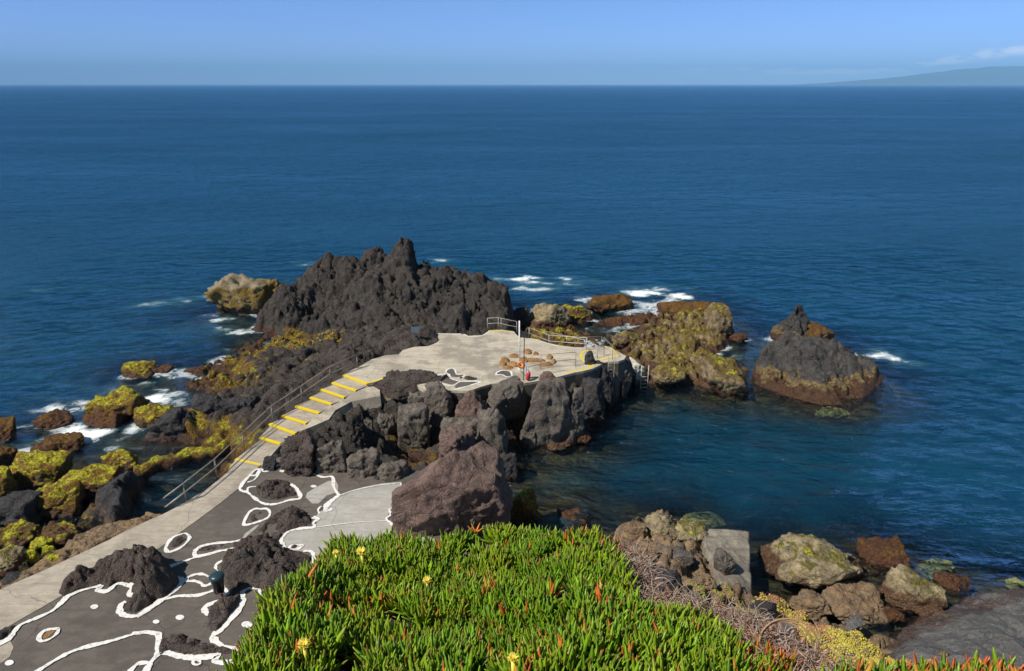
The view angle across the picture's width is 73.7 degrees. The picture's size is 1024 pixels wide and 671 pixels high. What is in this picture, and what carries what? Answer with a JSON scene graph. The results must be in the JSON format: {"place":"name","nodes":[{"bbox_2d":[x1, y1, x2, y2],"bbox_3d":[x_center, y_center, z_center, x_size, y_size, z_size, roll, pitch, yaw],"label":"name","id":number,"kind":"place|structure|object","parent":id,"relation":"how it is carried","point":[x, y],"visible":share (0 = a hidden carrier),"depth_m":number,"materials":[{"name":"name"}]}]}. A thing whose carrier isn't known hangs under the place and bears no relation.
{"place":"outdoors","nodes":[
{"label":"outdoors","id":0,"kind":"place"},
{"bbox_2d":[0,460,259,629],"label":"path","id":1,"kind":"structure","parent":0,"point":[22,599],"depth_m":29.12,"materials":[{"name":"concrete"}]},
{"bbox_2d":[0,457,466,670],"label":"terrace","id":2,"kind":"structure","parent":0,"point":[96,628],"depth_m":25.97,"materials":[{"name":"grey concrete"}]},
{"bbox_2d":[59,544,178,612],"bbox_3d":[-15.279,9.087,26.873,4.819,1.744,3.287,6,21,15],"label":"rock outcrop","id":3,"kind":"object","parent":2,"relation":"on","point":[150,574],"visible":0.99,"depth_m":26.62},
{"bbox_2d":[159,633,231,654],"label":"rock outcrop","id":4,"kind":"object","parent":2,"relation":"on","point":[178,643],"visible":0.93,"depth_m":23.62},
{"bbox_2d":[208,571,224,597],"bbox_3d":[-11.113,9.486,25.840,0.560,1.150,0.550,0,20,0],"label":"litter bin","id":5,"kind":"object","parent":2,"relation":"on","point":[216,578],"visible":0.98,"depth_m":25.63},
{"bbox_2d":[207,505,310,630],"bbox_3d":[-9.880,9.272,27.135,4.118,1.349,9.364,-6,21,-16],"label":"rock outcrop","id":6,"kind":"object","parent":2,"relation":"on","point":[260,561],"visible":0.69,"depth_m":27.32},
{"bbox_2d":[263,456,276,470],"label":"boulder","id":7,"kind":"object","parent":2,"relation":"on","point":[269,463],"visible":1,"depth_m":34.67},
{"bbox_2d":[256,479,296,499],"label":"rock outcrop","id":8,"kind":"object","parent":2,"relation":"on","point":[276,489],"visible":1,"depth_m":32.70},
{"bbox_2d":[279,429,317,476],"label":"boulder","id":9,"kind":"object","parent":2,"relation":"on","point":[298,453],"visible":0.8,"depth_m":34.11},
{"bbox_2d":[314,440,346,473],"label":"boulder","id":10,"kind":"object","parent":2,"relation":"on","point":[331,457],"visible":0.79,"depth_m":34.26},
{"bbox_2d":[377,459,411,481],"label":"boulder","id":11,"kind":"object","parent":2,"relation":"on","point":[392,470],"visible":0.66,"depth_m":33.81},
{"bbox_2d":[335,554,568,670],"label":"hillside","id":12,"kind":"structure","parent":0,"point":[348,667],"depth_m":3.49,"materials":[{"name":"plant"}]},
{"bbox_2d":[216,521,1023,670],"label":"succulent carpet","id":13,"kind":"object","parent":12,"relation":"on","point":[479,608],"visible":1,"depth_m":3.09,"materials":[{"name":"green plant"}]},
{"bbox_2d":[400,530,895,670],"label":"dry stems","id":14,"kind":"object","parent":12,"relation":"on","point":[642,564],"visible":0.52,"depth_m":3.25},
{"bbox_2d":[758,618,818,657],"bbox_3d":[1.211,1.341,2.989,0.264,0.163,0.116,0,20,0],"label":"dry root","id":15,"kind":"object","parent":12,"relation":"on","point":[782,620],"visible":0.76,"depth_m":3.00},
{"bbox_2d":[0,85,1023,637],"bbox_3d":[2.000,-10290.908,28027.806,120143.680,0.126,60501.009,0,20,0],"label":"sea","id":16,"kind":"structure","parent":0,"point":[886,221],"depth_m":103.79,"materials":[{"name":"liquid"}]},
{"bbox_2d":[0,545,27,578],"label":"boulder","id":17,"kind":"object","parent":16,"relation":"in","point":[12,558],"visible":0.91,"depth_m":29.49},
{"bbox_2d":[25,548,39,562],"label":"boulder","id":18,"kind":"object","parent":17,"relation":"on","point":[32,556],"visible":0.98,"depth_m":29.99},
{"bbox_2d":[0,519,41,548],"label":"boulder","id":19,"kind":"object","parent":16,"relation":"in","point":[21,532],"visible":0.89,"depth_m":31.49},
{"bbox_2d":[31,408,76,431],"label":"boulder","id":20,"kind":"object","parent":16,"relation":"in","point":[56,419],"visible":0.99,"depth_m":42.50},
{"bbox_2d":[32,521,79,547],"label":"boulder","id":21,"kind":"object","parent":16,"relation":"in","point":[52,529],"visible":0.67,"depth_m":31.93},
{"bbox_2d":[29,536,53,549],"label":"boulder","id":22,"kind":"object","parent":21,"relation":"on","point":[40,542],"visible":0.9,"depth_m":31.03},
{"bbox_2d":[133,437,229,479],"bbox_3d":[-18.036,6.820,38.950,2.006,1.055,6.728,17,26,38],"label":"rock","id":23,"kind":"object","parent":16,"relation":"in","point":[157,463],"depth_m":38.19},
{"bbox_2d":[520,430,535,452],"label":"boulder","id":24,"kind":"object","parent":16,"relation":"in","point":[531,442],"visible":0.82,"depth_m":39.88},
{"bbox_2d":[729,333,747,343],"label":"boulder","id":25,"kind":"object","parent":16,"relation":"in","point":[737,338],"visible":0.98,"depth_m":56.76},
{"bbox_2d":[883,606,904,623],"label":"boulder","id":26,"kind":"object","parent":16,"relation":"in","point":[895,614],"visible":0.98,"depth_m":27.15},
{"bbox_2d":[910,605,945,615],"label":"boulder","id":27,"kind":"object","parent":16,"relation":"in","point":[927,610],"visible":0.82,"depth_m":27.30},
{"bbox_2d":[0,293,1023,635],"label":"sea bed","id":28,"kind":"object","parent":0,"point":[992,571],"visible":0.14,"depth_m":41.75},
{"bbox_2d":[0,416,16,445],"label":"boulder","id":29,"kind":"object","parent":28,"relation":"on","point":[8,429],"visible":0.98,"depth_m":41.02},
{"bbox_2d":[0,445,17,466],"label":"boulder","id":30,"kind":"object","parent":28,"relation":"on","point":[7,455],"visible":0.78,"depth_m":38.28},
{"bbox_2d":[0,465,22,496],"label":"boulder","id":31,"kind":"object","parent":28,"relation":"on","point":[9,484],"visible":0.46,"depth_m":34.85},
{"bbox_2d":[0,489,45,526],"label":"boulder","id":32,"kind":"object","parent":28,"relation":"on","point":[15,506],"visible":0.74,"depth_m":32.91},
{"bbox_2d":[9,449,73,490],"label":"boulder","id":33,"kind":"object","parent":28,"relation":"on","point":[35,469],"visible":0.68,"depth_m":36.32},
{"bbox_2d":[30,432,84,451],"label":"boulder","id":34,"kind":"object","parent":28,"relation":"on","point":[71,441],"visible":0.85,"depth_m":39.78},
{"bbox_2d":[36,479,86,524],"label":"boulder","id":35,"kind":"object","parent":28,"relation":"on","point":[58,500],"visible":0.75,"depth_m":33.79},
{"bbox_2d":[0,512,161,588],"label":"path ledge","id":36,"kind":"object","parent":28,"relation":"on","point":[77,544],"visible":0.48,"depth_m":30.64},
{"bbox_2d":[0,571,20,586],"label":"boulder","id":37,"kind":"object","parent":36,"relation":"on","point":[10,577],"visible":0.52,"depth_m":28.25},
{"bbox_2d":[58,463,122,501],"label":"boulder","id":38,"kind":"object","parent":28,"relation":"on","point":[93,478],"visible":0.54,"depth_m":35.37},
{"bbox_2d":[81,410,133,430],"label":"boulder","id":39,"kind":"object","parent":28,"relation":"on","point":[102,419],"visible":0.84,"depth_m":42.56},
{"bbox_2d":[83,385,149,417],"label":"boulder","id":40,"kind":"object","parent":28,"relation":"on","point":[125,400],"visible":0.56,"depth_m":43.33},
{"bbox_2d":[76,471,159,532],"bbox_3d":[-20.357,8.443,35.108,4.265,2.711,7.181,-4,21,-10],"label":"boulder","id":41,"kind":"object","parent":28,"relation":"on","point":[114,500],"visible":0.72,"depth_m":34.16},
{"bbox_2d":[100,448,137,472],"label":"boulder","id":42,"kind":"object","parent":28,"relation":"on","point":[124,459],"visible":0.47,"depth_m":37.01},
{"bbox_2d":[121,360,156,382],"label":"boulder","id":43,"kind":"object","parent":28,"relation":"on","point":[136,370],"visible":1,"depth_m":49.84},
{"bbox_2d":[152,363,174,375],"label":"boulder","id":44,"kind":"object","parent":28,"relation":"on","point":[167,368],"visible":0.91,"depth_m":50.68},
{"bbox_2d":[144,406,195,449],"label":"boulder","id":45,"kind":"object","parent":28,"relation":"on","point":[168,425],"visible":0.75,"depth_m":40.73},
{"bbox_2d":[204,273,273,319],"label":"boulder","id":46,"kind":"object","parent":28,"relation":"on","point":[242,294],"visible":0.92,"depth_m":62.77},
{"bbox_2d":[142,320,447,483],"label":"lava shelf","id":47,"kind":"object","parent":28,"relation":"on","point":[269,376],"visible":0.63,"depth_m":46.66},
{"bbox_2d":[133,403,174,433],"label":"boulder","id":48,"kind":"object","parent":47,"relation":"on","point":[145,417],"visible":0.56,"depth_m":42.36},
{"bbox_2d":[191,392,229,418],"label":"boulder","id":49,"kind":"object","parent":47,"relation":"on","point":[210,404],"visible":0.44,"depth_m":41.83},
{"bbox_2d":[222,395,258,414],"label":"boulder","id":50,"kind":"object","parent":47,"relation":"on","point":[235,404],"visible":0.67,"depth_m":41.66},
{"bbox_2d":[263,329,344,348],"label":"yellow growth","id":51,"kind":"object","parent":47,"relation":"on","point":[305,343],"visible":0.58,"depth_m":52.60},
{"bbox_2d":[249,236,530,340],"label":"lava outcrop","id":52,"kind":"object","parent":28,"relation":"on","point":[398,286],"visible":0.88,"depth_m":57.73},
{"bbox_2d":[397,402,429,451],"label":"boulder","id":53,"kind":"object","parent":28,"relation":"on","point":[413,429],"visible":0.81,"depth_m":38.73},
{"bbox_2d":[272,355,635,479],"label":"lava cliff","id":54,"kind":"structure","parent":28,"relation":"on","point":[386,445],"depth_m":39.74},
{"bbox_2d":[235,374,382,464],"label":"stairs","id":55,"kind":"structure","parent":54,"relation":"on","point":[277,432],"depth_m":39.17,"materials":[{"name":"concrete"}]},
{"bbox_2d":[163,354,357,507],"bbox_3d":[-13.397,4.590,37.678,1.380,2.364,15.041,8,22,21],"label":"railing","id":56,"kind":"object","parent":55,"relation":"on","point":[215,468],"visible":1,"depth_m":36.61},
{"bbox_2d":[261,385,380,465],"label":"wall","id":57,"kind":"structure","parent":55,"relation":"on","point":[368,397],"depth_m":40.40,"materials":[{"name":"concrete"}]},
{"bbox_2d":[340,414,369,445],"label":"boulder","id":58,"kind":"object","parent":54,"relation":"on","point":[355,427],"visible":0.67,"depth_m":36.62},
{"bbox_2d":[346,447,382,478],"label":"boulder","id":59,"kind":"object","parent":54,"relation":"on","point":[364,462],"visible":0.66,"depth_m":33.96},
{"bbox_2d":[377,413,395,434],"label":"boulder","id":60,"kind":"object","parent":54,"relation":"on","point":[386,423],"visible":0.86,"depth_m":39.57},
{"bbox_2d":[424,380,453,433],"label":"boulder","id":61,"kind":"object","parent":54,"relation":"on","point":[438,401],"visible":0.76,"depth_m":39.95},
{"bbox_2d":[438,424,475,457],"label":"boulder","id":62,"kind":"object","parent":54,"relation":"on","point":[454,438],"visible":0.73,"depth_m":36.81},
{"bbox_2d":[440,416,477,439],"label":"boulder","id":63,"kind":"object","parent":54,"relation":"on","point":[447,421],"visible":0.28,"depth_m":38.62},
{"bbox_2d":[455,390,488,417],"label":"boulder","id":64,"kind":"object","parent":54,"relation":"on","point":[471,403],"visible":0.51,"depth_m":39.24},
{"bbox_2d":[345,330,625,418],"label":"platform","id":65,"kind":"structure","parent":54,"relation":"on","point":[454,357],"depth_m":44.88,"materials":[{"name":"concrete"}]},
{"bbox_2d":[374,369,446,402],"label":"boulder","id":66,"kind":"object","parent":65,"relation":"on","point":[404,383],"visible":0.66,"depth_m":41.58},
{"bbox_2d":[407,392,424,403],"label":"boulder","id":67,"kind":"object","parent":65,"relation":"on","point":[415,397],"visible":0.19,"depth_m":40.46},
{"bbox_2d":[498,349,556,369],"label":"painted rock","id":68,"kind":"object","parent":65,"relation":"on","point":[504,361],"visible":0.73,"depth_m":44.77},
{"bbox_2d":[486,375,521,419],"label":"boulder","id":69,"kind":"object","parent":54,"relation":"on","point":[504,399],"visible":0.88,"depth_m":39.96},
{"bbox_2d":[514,376,525,418],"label":"boulder","id":70,"kind":"object","parent":54,"relation":"on","point":[520,383],"visible":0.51,"depth_m":40.38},
{"bbox_2d":[546,441,569,450],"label":"boulder","id":71,"kind":"object","parent":54,"relation":"on","point":[558,445],"visible":0.75,"depth_m":39.95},
{"bbox_2d":[565,386,584,436],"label":"boulder","id":72,"kind":"object","parent":54,"relation":"on","point":[576,404],"visible":0.52,"depth_m":40.07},
{"bbox_2d":[476,408,508,453],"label":"boulder","id":73,"kind":"object","parent":28,"relation":"on","point":[491,428],"visible":0.6,"depth_m":38.02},
{"bbox_2d":[500,452,517,480],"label":"boulder","id":74,"kind":"object","parent":28,"relation":"on","point":[510,464],"visible":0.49,"depth_m":37.15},
{"bbox_2d":[510,487,538,528],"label":"boulder","id":75,"kind":"object","parent":28,"relation":"on","point":[524,510],"visible":0.81,"depth_m":32.96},
{"bbox_2d":[522,377,576,455],"bbox_3d":[2.268,5.074,40.418,3.383,5.392,2.088,0,20,0],"label":"boulder","id":76,"kind":"object","parent":28,"relation":"on","point":[549,418],"visible":0.78,"depth_m":39.52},
{"bbox_2d":[528,302,571,328],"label":"boulder","id":77,"kind":"object","parent":28,"relation":"on","point":[543,315],"visible":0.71,"depth_m":59.58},
{"bbox_2d":[521,324,607,346],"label":"weedy ledge","id":78,"kind":"object","parent":28,"relation":"on","point":[568,330],"visible":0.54,"depth_m":56.74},
{"bbox_2d":[513,306,529,327],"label":"boulder","id":79,"kind":"object","parent":78,"relation":"on","point":[521,314],"visible":0.66,"depth_m":59.58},
{"bbox_2d":[556,507,591,533],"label":"boulder","id":80,"kind":"object","parent":28,"relation":"on","point":[564,516],"visible":0.94,"depth_m":33.59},
{"bbox_2d":[562,304,591,327],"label":"boulder","id":81,"kind":"object","parent":28,"relation":"on","point":[578,314],"visible":0.68,"depth_m":61.22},
{"bbox_2d":[581,376,604,424],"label":"boulder","id":82,"kind":"object","parent":28,"relation":"on","point":[594,407],"visible":0.73,"depth_m":42.50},
{"bbox_2d":[595,361,614,414],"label":"boulder","id":83,"kind":"object","parent":28,"relation":"on","point":[606,375],"visible":0.48,"depth_m":44.71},
{"bbox_2d":[585,293,633,316],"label":"boulder","id":84,"kind":"object","parent":28,"relation":"on","point":[615,304],"visible":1,"depth_m":64.23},
{"bbox_2d":[591,312,656,332],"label":"weedy ledge","id":85,"kind":"object","parent":28,"relation":"on","point":[622,321],"visible":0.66,"depth_m":60.89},
{"bbox_2d":[611,330,640,347],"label":"boulder","id":86,"kind":"object","parent":28,"relation":"on","point":[624,338],"visible":0.77,"depth_m":55.09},
{"bbox_2d":[623,364,631,401],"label":"boulder","id":87,"kind":"object","parent":28,"relation":"on","point":[627,384],"visible":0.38,"depth_m":45.98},
{"bbox_2d":[629,357,647,386],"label":"boulder","id":88,"kind":"object","parent":28,"relation":"on","point":[636,367],"visible":0.41,"depth_m":48.25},
{"bbox_2d":[603,301,752,407],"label":"reef","id":89,"kind":"object","parent":28,"relation":"on","point":[686,340],"visible":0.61,"depth_m":53.27},
{"bbox_2d":[651,362,686,384],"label":"boulder","id":90,"kind":"object","parent":89,"relation":"on","point":[667,373],"visible":1,"depth_m":47.61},
{"bbox_2d":[656,300,710,313],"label":"boulder","id":91,"kind":"object","parent":28,"relation":"on","point":[673,307],"visible":0.48,"depth_m":62.22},
{"bbox_2d":[683,511,725,528],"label":"boulder","id":92,"kind":"object","parent":28,"relation":"on","point":[717,521],"visible":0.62,"depth_m":34.03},
{"bbox_2d":[702,301,733,336],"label":"boulder","id":93,"kind":"object","parent":28,"relation":"on","point":[718,317],"visible":0.67,"depth_m":56.67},
{"bbox_2d":[699,353,748,398],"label":"boulder","id":94,"kind":"object","parent":28,"relation":"on","point":[721,375],"visible":0.89,"depth_m":46.68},
{"bbox_2d":[701,529,751,593],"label":"concrete block","id":95,"kind":"structure","parent":28,"relation":"on","point":[735,544],"depth_m":28.91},
{"bbox_2d":[713,547,735,575],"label":"boulder","id":96,"kind":"object","parent":95,"relation":"on","point":[724,564],"visible":0.98,"depth_m":26.89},
{"bbox_2d":[769,305,808,340],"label":"boulder","id":97,"kind":"object","parent":28,"relation":"on","point":[796,321],"visible":0.62,"depth_m":55.78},
{"bbox_2d":[757,532,866,589],"bbox_3d":[13.182,9.993,29.703,4.208,2.216,3.390,0,20,0],"label":"boulder","id":98,"kind":"object","parent":28,"relation":"on","point":[811,561],"visible":0.96,"depth_m":28.99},
{"bbox_2d":[807,321,834,339],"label":"boulder","id":99,"kind":"object","parent":28,"relation":"on","point":[814,328],"visible":0.35,"depth_m":55.79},
{"bbox_2d":[748,332,895,412],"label":"sea stack","id":100,"kind":"object","parent":28,"relation":"on","point":[819,371],"visible":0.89,"depth_m":47.81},
{"bbox_2d":[815,406,850,418],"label":"boulder","id":101,"kind":"object","parent":28,"relation":"on","point":[840,413],"visible":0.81,"depth_m":44.98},
{"bbox_2d":[821,580,890,628],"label":"boulder","id":102,"kind":"object","parent":28,"relation":"on","point":[847,599],"visible":0.87,"depth_m":27.48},
{"bbox_2d":[854,534,911,576],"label":"boulder","id":103,"kind":"object","parent":28,"relation":"on","point":[886,553],"visible":0.74,"depth_m":30.49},
{"bbox_2d":[877,564,947,614],"bbox_3d":[16.487,10.661,28.127,2.522,1.801,1.652,14,24,33],"label":"boulder","id":104,"kind":"object","parent":28,"relation":"on","point":[902,588],"visible":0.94,"depth_m":27.82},
{"bbox_2d":[916,558,956,582],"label":"boulder","id":105,"kind":"object","parent":28,"relation":"on","point":[948,567],"visible":0.75,"depth_m":30.28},
{"bbox_2d":[932,572,973,595],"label":"boulder","id":106,"kind":"object","parent":28,"relation":"on","point":[952,583],"visible":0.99,"depth_m":29.12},
{"bbox_2d":[885,588,1023,667],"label":"rock slab","id":107,"kind":"object","parent":28,"relation":"on","point":[984,624],"visible":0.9,"depth_m":25.60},
{"bbox_2d":[1005,577,1023,588],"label":"boulder","id":108,"kind":"object","parent":28,"relation":"on","point":[1017,583],"visible":0.89,"depth_m":29.21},
{"bbox_2d":[0,0,1023,84],"label":"sky","id":109,"kind":"structure","parent":0,"point":[43,42],"materials":[{"name":"blue"}]},
{"bbox_2d":[607,509,957,670],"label":"rocky bank","id":110,"kind":"structure","parent":0,"point":[693,547],"depth_m":26.50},
{"bbox_2d":[391,441,512,554],"bbox_3d":[-2.748,7.677,31.072,5.583,5.763,4.291,0,20,0],"label":"boulder","id":111,"kind":"object","parent":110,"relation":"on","point":[459,490],"visible":0.69,"depth_m":29.23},
{"bbox_2d":[613,521,646,543],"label":"boulder","id":112,"kind":"object","parent":110,"relation":"on","point":[636,530],"visible":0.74,"depth_m":30.00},
{"bbox_2d":[644,512,678,539],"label":"boulder","id":113,"kind":"object","parent":110,"relation":"on","point":[658,523],"visible":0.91,"depth_m":30.33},
{"bbox_2d":[647,566,683,599],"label":"boulder","id":114,"kind":"object","parent":110,"relation":"on","point":[675,574],"visible":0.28,"depth_m":24.11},
{"bbox_2d":[659,544,693,567],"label":"boulder","id":115,"kind":"object","parent":110,"relation":"on","point":[684,556],"visible":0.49,"depth_m":27.07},
{"bbox_2d":[675,518,707,541],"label":"boulder","id":116,"kind":"object","parent":110,"relation":"on","point":[686,528],"visible":0.79,"depth_m":30.15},
{"bbox_2d":[692,573,716,591],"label":"boulder","id":117,"kind":"object","parent":110,"relation":"on","point":[705,580],"visible":0.74,"depth_m":25.51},
{"bbox_2d":[689,579,761,617],"bbox_3d":[7.686,10.030,24.809,2.541,2.431,2.973,0,20,0],"label":"stonecrop","id":118,"kind":"object","parent":110,"relation":"on","point":[721,595],"visible":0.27,"depth_m":25.32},
{"bbox_2d":[749,600,776,619],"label":"boulder","id":119,"kind":"object","parent":110,"relation":"on","point":[771,607],"visible":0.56,"depth_m":25.08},
{"bbox_2d":[788,589,832,621],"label":"boulder","id":120,"kind":"object","parent":110,"relation":"on","point":[813,605],"visible":0.84,"depth_m":26.76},
{"bbox_2d":[752,592,932,670],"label":"stonecrop","id":121,"kind":"object","parent":110,"relation":"on","point":[848,643],"visible":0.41,"depth_m":24.52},
{"bbox_2d":[844,614,864,631],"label":"boulder","id":122,"kind":"object","parent":110,"relation":"on","point":[856,621],"visible":0.98,"depth_m":25.40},
{"bbox_2d":[795,66,1023,84],"bbox_3d":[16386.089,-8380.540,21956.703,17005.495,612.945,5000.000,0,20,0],"label":"distant island","id":123,"kind":"structure","parent":0,"point":[1003,75],"depth_m":20272.90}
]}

